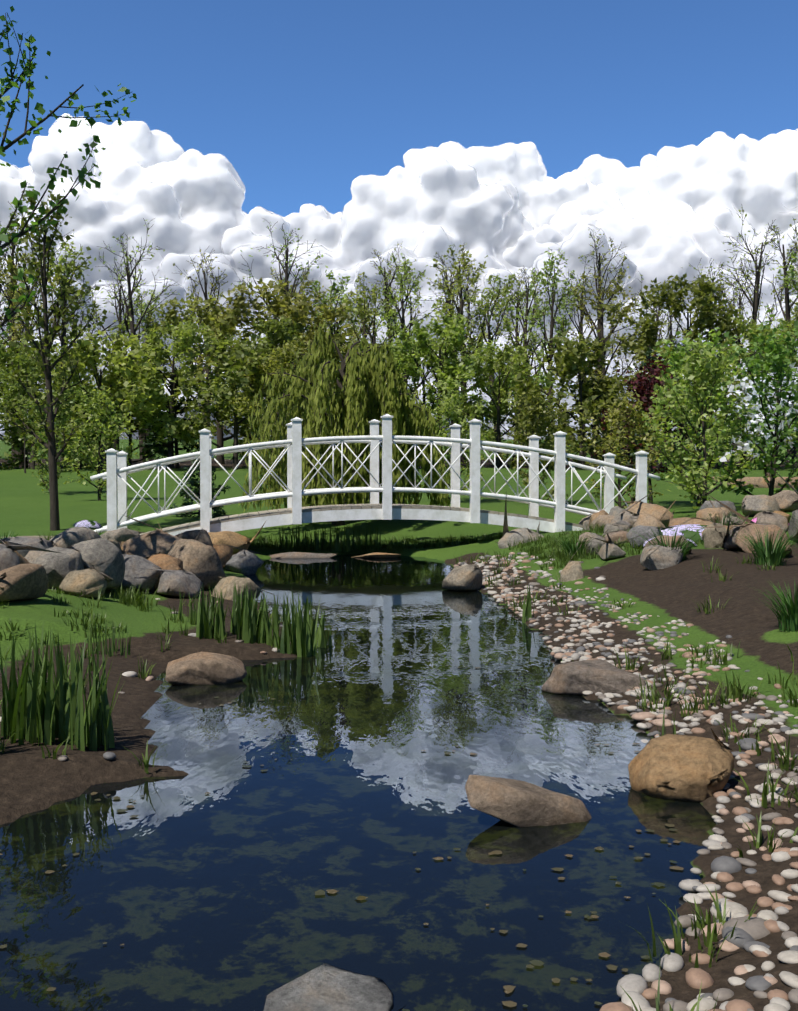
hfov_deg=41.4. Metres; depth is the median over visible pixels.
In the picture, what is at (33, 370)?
tree
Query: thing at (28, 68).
edge tree
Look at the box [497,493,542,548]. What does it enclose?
boulder
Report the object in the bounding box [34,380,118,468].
tree
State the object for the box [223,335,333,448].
tree
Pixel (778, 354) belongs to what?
tree
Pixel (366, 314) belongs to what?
tree
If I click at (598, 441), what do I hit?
tree
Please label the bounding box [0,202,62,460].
tree
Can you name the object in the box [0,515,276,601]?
rock pile
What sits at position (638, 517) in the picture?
rock pile
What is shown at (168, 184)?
cloud
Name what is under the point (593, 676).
grey flat boulder
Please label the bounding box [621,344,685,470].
tree
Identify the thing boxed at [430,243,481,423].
tree
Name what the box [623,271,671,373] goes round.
tree
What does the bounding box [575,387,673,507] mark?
shrub
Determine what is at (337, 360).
tree
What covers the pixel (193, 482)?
shrub
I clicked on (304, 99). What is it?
sky
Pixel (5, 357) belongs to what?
tree
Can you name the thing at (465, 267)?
tree
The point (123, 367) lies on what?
tree
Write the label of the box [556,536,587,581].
boulder
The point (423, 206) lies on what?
cloud
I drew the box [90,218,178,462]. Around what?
tree
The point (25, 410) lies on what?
sapling tree
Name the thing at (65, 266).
tree
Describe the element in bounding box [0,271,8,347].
tree
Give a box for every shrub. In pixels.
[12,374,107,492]
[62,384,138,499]
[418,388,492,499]
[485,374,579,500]
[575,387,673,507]
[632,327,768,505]
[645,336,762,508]
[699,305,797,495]
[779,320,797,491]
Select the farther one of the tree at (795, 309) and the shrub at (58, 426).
the tree at (795, 309)
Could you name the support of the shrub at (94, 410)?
on the ground
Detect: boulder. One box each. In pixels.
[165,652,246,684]
[208,521,265,553]
[224,544,268,574]
[263,963,405,1010]
[442,564,482,590]
[465,775,591,826]
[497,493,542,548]
[542,659,644,694]
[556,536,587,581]
[628,727,733,802]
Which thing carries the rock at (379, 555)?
in the pond water
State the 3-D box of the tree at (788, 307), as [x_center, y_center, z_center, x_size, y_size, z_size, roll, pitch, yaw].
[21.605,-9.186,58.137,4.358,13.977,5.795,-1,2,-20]
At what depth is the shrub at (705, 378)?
17.53 m
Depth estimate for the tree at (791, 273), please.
51.12 m
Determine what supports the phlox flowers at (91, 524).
on the ground
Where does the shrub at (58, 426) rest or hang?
on the ground
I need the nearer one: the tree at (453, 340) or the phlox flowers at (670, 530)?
the phlox flowers at (670, 530)
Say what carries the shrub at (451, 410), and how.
on the ground
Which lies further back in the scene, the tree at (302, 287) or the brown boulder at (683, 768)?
the tree at (302, 287)
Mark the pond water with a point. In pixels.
(188, 892)
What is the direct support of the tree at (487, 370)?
on the ground
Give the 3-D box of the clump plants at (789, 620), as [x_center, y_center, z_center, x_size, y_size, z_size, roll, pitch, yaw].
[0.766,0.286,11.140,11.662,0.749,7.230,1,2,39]
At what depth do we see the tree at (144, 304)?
69.52 m
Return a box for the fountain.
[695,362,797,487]
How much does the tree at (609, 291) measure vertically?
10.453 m
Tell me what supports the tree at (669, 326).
on the ground
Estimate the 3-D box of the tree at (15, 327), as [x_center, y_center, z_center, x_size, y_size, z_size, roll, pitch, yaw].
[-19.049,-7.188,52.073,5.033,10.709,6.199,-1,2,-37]
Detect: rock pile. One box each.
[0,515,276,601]
[577,470,797,570]
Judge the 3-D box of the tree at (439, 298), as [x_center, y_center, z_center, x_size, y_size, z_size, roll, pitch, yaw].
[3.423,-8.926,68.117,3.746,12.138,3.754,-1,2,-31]
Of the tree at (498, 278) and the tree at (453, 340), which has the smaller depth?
the tree at (453, 340)
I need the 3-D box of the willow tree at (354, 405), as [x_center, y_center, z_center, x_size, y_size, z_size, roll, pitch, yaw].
[-0.875,-1.444,19.433,3.788,3.775,3.683,0,2,-1]
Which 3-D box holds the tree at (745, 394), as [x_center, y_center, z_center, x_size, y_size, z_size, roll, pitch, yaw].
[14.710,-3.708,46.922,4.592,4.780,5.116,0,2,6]
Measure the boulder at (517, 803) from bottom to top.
0.317 m
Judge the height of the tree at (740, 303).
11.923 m
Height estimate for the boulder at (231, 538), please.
0.501 m
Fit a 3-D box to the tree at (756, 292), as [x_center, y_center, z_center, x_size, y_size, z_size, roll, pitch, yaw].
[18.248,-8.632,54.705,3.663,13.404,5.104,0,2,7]
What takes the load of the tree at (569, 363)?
on the ground
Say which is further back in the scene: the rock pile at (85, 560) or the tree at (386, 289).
the tree at (386, 289)
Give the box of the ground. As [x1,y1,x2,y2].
[0,439,797,1010]
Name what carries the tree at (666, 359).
on the ground
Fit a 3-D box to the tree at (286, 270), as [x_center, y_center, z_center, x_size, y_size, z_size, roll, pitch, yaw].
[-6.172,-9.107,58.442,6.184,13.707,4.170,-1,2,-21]
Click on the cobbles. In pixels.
(746, 936)
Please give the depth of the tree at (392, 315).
53.67 m
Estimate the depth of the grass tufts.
6.11 m
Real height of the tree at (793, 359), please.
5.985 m
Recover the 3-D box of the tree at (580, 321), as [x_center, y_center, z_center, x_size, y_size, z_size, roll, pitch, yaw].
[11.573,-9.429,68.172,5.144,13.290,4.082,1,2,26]
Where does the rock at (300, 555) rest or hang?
in the pond water
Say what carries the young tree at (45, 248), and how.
on the ground
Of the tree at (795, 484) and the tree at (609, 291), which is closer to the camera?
the tree at (795, 484)
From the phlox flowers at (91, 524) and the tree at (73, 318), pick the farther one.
the tree at (73, 318)
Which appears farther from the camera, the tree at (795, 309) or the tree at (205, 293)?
the tree at (795, 309)
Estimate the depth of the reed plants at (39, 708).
4.51 m
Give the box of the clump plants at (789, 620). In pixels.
[0,508,797,631]
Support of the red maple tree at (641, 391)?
on the ground
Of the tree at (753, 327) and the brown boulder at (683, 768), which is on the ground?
the tree at (753, 327)
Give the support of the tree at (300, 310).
on the ground
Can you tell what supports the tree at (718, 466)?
on the ground
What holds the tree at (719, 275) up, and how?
on the ground
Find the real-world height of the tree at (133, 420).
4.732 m
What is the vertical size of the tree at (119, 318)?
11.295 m
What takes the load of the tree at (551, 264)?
on the ground
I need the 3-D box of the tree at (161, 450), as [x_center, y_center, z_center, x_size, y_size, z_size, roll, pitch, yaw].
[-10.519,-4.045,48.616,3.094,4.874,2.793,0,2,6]
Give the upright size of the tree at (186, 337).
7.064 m
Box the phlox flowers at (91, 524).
[73,520,100,528]
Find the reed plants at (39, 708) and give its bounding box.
[0,523,676,750]
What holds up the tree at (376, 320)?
on the ground
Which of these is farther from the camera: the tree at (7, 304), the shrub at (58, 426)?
the tree at (7, 304)
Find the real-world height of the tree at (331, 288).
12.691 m
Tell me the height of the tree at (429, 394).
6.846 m
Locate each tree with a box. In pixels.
[0,6,136,334]
[0,189,106,530]
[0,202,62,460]
[0,252,72,465]
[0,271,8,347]
[0,278,33,342]
[0,332,76,468]
[0,350,79,469]
[5,236,145,462]
[14,392,35,472]
[31,322,180,469]
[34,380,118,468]
[55,294,105,448]
[61,373,150,464]
[75,371,183,467]
[83,262,161,448]
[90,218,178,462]
[106,286,197,454]
[112,316,232,468]
[136,292,277,463]
[139,365,199,467]
[158,329,294,469]
[166,291,228,413]
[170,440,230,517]
[172,246,241,426]
[193,276,357,426]
[223,311,306,459]
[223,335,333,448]
[231,219,333,362]
[239,322,450,525]
[256,268,332,371]
[284,330,385,412]
[292,269,380,345]
[304,272,401,373]
[311,293,383,354]
[341,295,408,374]
[364,243,428,381]
[371,253,451,392]
[387,331,471,430]
[393,308,504,459]
[424,243,516,463]
[428,274,480,458]
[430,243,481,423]
[437,340,541,467]
[448,270,537,465]
[465,363,558,465]
[475,274,577,458]
[493,265,553,462]
[508,247,600,455]
[509,329,646,468]
[537,254,617,456]
[549,370,653,468]
[554,227,649,458]
[565,269,645,450]
[590,355,700,503]
[591,429,635,457]
[592,273,754,465]
[607,341,729,465]
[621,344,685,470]
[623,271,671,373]
[638,291,684,457]
[672,258,750,462]
[693,368,783,469]
[700,354,747,468]
[718,204,784,462]
[726,277,753,434]
[728,309,797,469]
[748,218,797,462]
[772,251,797,390]
[774,295,797,456]
[779,353,797,450]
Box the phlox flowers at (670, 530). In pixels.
[660,524,706,543]
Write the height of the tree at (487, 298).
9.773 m
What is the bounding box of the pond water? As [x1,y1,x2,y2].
[0,554,718,1010]
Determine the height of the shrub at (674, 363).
3.675 m
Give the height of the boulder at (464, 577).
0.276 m
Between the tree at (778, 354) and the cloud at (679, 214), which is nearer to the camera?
the tree at (778, 354)
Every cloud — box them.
[0,113,296,438]
[181,141,652,439]
[503,128,797,439]
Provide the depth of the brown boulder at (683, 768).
3.86 m
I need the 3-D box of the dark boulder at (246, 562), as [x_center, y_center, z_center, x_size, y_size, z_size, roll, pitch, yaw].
[-1.861,0.659,12.921,0.727,0.422,0.356,-1,2,-32]
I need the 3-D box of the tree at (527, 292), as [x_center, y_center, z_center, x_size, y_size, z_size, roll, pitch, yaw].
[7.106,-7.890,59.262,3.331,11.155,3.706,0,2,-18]
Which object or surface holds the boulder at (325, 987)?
in the pond water
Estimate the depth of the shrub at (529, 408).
22.28 m
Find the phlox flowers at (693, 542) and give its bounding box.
[643,535,696,547]
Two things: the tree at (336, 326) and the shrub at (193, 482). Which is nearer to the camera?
the shrub at (193, 482)
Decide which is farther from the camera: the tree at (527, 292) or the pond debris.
the tree at (527, 292)
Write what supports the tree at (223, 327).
on the ground
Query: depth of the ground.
7.22 m
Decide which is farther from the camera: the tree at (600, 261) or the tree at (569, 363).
the tree at (600, 261)
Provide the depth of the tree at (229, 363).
45.50 m
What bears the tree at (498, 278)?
on the ground
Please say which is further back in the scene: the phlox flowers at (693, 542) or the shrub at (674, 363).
the shrub at (674, 363)
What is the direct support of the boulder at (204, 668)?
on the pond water
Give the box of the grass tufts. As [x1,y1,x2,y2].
[0,522,797,1010]
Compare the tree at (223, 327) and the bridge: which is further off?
the tree at (223, 327)
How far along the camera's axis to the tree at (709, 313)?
51.79 m
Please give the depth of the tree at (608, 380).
47.90 m
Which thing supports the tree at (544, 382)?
on the ground
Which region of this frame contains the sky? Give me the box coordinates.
[0,0,797,417]
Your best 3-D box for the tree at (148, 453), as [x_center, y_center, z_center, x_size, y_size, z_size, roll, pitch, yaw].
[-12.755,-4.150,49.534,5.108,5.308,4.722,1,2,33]
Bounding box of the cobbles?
[0,552,797,1010]
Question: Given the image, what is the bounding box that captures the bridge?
[90,414,659,535]
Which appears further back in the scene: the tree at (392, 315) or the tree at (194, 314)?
the tree at (194, 314)
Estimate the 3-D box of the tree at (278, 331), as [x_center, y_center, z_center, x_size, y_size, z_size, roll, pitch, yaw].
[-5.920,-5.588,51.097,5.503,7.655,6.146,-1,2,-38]
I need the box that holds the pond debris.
[0,665,683,1010]

